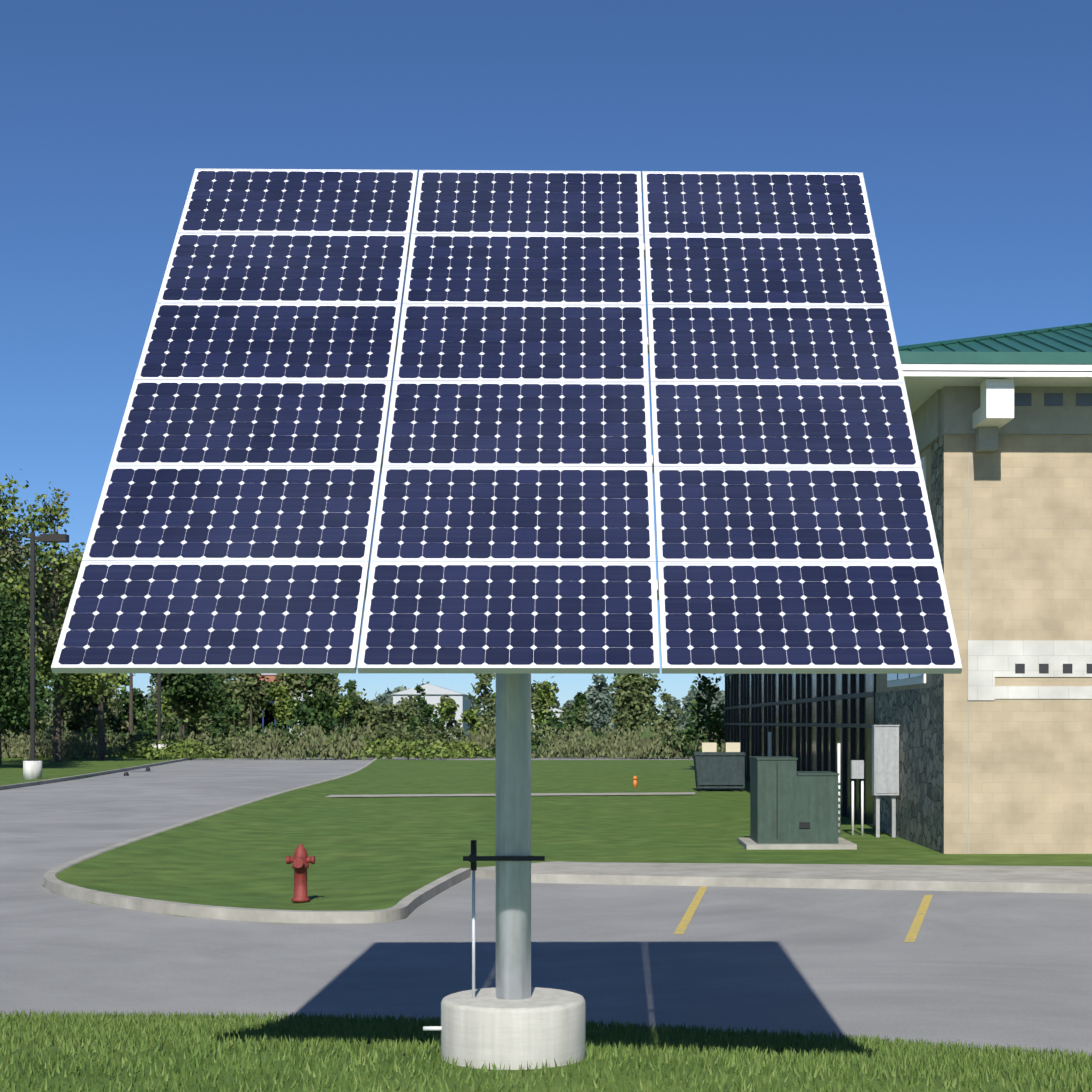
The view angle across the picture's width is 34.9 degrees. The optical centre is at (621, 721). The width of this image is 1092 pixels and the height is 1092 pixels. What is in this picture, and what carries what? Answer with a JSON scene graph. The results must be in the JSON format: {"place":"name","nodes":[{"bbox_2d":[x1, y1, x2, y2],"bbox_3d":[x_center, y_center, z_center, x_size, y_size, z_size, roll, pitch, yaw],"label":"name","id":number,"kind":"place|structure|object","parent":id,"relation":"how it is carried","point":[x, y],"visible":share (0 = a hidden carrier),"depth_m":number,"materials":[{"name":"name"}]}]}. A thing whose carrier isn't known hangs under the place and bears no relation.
{"place":"outdoors","nodes":[
{"label":"outdoors","id":0,"kind":"place"},
{"bbox_2d":[124,767,149,775],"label":"rocks","id":1,"kind":"object","parent":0,"point":[127,773],"visible":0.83,"depth_m":83.31,"materials":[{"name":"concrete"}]},
{"bbox_2d":[250,673,305,688],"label":"brick building","id":2,"kind":"structure","parent":0,"point":[271,676],"depth_m":328.74,"materials":[{"name":"brown"}]},
{"bbox_2d":[289,690,311,734],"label":"white house","id":3,"kind":"structure","parent":0,"point":[301,700],"depth_m":298.95,"materials":[{"name":"grey"}]},
{"bbox_2d":[0,469,724,764],"bbox_3d":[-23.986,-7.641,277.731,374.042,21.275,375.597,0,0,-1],"label":"tree","id":4,"kind":"object","parent":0,"point":[626,704],"depth_m":129.83,"materials":[{"name":"green plant"}]},
{"bbox_2d":[391,684,470,738],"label":"house","id":5,"kind":"structure","parent":0,"point":[434,694],"depth_m":259.47,"materials":[{"name":"grey"}]},
{"bbox_2d":[0,757,1091,1057],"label":"pavement","id":6,"kind":"structure","parent":0,"point":[992,969],"depth_m":19.67,"materials":[{"name":"grey"}]},
{"bbox_2d":[674,886,932,941],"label":"parking lines","id":7,"kind":"object","parent":6,"relation":"on","point":[911,936],"visible":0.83,"depth_m":23.19,"materials":[{"name":"yellow paint"}]},
{"bbox_2d":[0,725,1091,922],"bbox_3d":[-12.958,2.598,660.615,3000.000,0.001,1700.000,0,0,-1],"label":"ground","id":8,"kind":"structure","parent":0,"point":[341,836],"depth_m":42.23,"materials":[{"name":"green plant"}]},
{"bbox_2d":[152,673,166,759],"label":"light pole","id":9,"kind":"object","parent":8,"relation":"on","point":[159,708],"visible":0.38,"depth_m":119.72,"materials":[{"name":"metal"}]},
{"bbox_2d":[255,701,288,732],"bbox_3d":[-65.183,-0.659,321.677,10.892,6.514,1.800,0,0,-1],"label":"parked cars","id":10,"kind":"object","parent":8,"relation":"on","point":[264,721],"visible":0.02,"depth_m":320.77,"materials":[{"name":"metal"}]},
{"bbox_2d":[286,844,314,901],"bbox_3d":[-4.554,2.143,24.589,0.400,0.810,0.340,0,0,-1],"label":"fire hydrant","id":11,"kind":"object","parent":8,"relation":"on","point":[300,860],"visible":1,"depth_m":24.55,"materials":[{"name":"red metal"}]},
{"bbox_2d":[0,757,1091,923],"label":"curb","id":12,"kind":"structure","parent":8,"relation":"on","point":[150,871],"depth_m":27.97,"materials":[{"name":"concrete"}]},
{"bbox_2d":[23,532,68,779],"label":"light pole","id":13,"kind":"object","parent":12,"relation":"on","point":[32,767],"visible":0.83,"depth_m":77.56,"materials":[{"name":"metal"}]},
{"bbox_2d":[633,776,637,786],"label":"orange marker","id":14,"kind":"object","parent":8,"relation":"on","point":[635,778],"visible":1,"depth_m":68.81,"materials":[{"name":"orange plastic"}]},
{"bbox_2d":[693,743,745,790],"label":"dumpster","id":15,"kind":"object","parent":8,"relation":"on","point":[713,768],"visible":1,"depth_m":64.54,"materials":[{"name":"grey"}]},
{"bbox_2d":[737,756,856,849],"bbox_3d":[3.648,1.668,36.343,2.250,1.860,2.150,0,0,-1],"label":"transformer","id":16,"kind":"object","parent":8,"relation":"on","point":[792,807],"visible":1,"depth_m":35.52,"materials":[{"name":"metal"}]},
{"bbox_2d":[837,725,899,836],"bbox_3d":[5.522,1.333,39.325,1.725,2.530,0.630,0,0,37],"label":"electrical cabinet","id":17,"kind":"object","parent":8,"relation":"on","point":[885,759],"visible":0.92,"depth_m":38.86,"materials":[{"name":"white metal"}]},
{"bbox_2d":[0,1019,1091,1091],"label":"grass blades","id":18,"kind":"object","parent":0,"point":[559,1078],"depth_m":10.36,"materials":[{"name":"green plant"}]},
{"bbox_2d":[423,673,585,1069],"bbox_3d":[-0.684,0.115,10.981,0.912,4.595,0.912,0,0,40],"label":"support pole","id":19,"kind":"object","parent":18,"relation":"on","point":[513,1018],"visible":0.67,"depth_m":10.87,"materials":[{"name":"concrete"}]},
{"bbox_2d":[51,169,961,673],"bbox_3d":[-0.620,-2.096,10.745,4.764,3.684,3.346,0,0,-1],"label":"solar array","id":20,"kind":"object","parent":19,"relation":"attached to","point":[515,511],"visible":1,"depth_m":10.34,"materials":[{"name":"blue glass"}]},
{"bbox_2d":[0,1009,1091,1091],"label":"berm grass","id":21,"kind":"structure","parent":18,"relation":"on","point":[757,1047],"depth_m":11.45,"materials":[{"name":"green plant"}]},
{"bbox_2d":[0,0,1091,724],"label":"sky","id":22,"kind":"structure","parent":0,"point":[966,124],"materials":[{"name":"blue"}]},
{"bbox_2d":[531,707,564,737],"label":"house","id":23,"kind":"structure","parent":0,"point":[559,712],"depth_m":249.76,"materials":[{"name":"grey"}]},
{"bbox_2d":[724,323,1091,853],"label":"building","id":24,"kind":"structure","parent":0,"point":[995,746],"depth_m":34.10,"materials":[{"name":"paint"}]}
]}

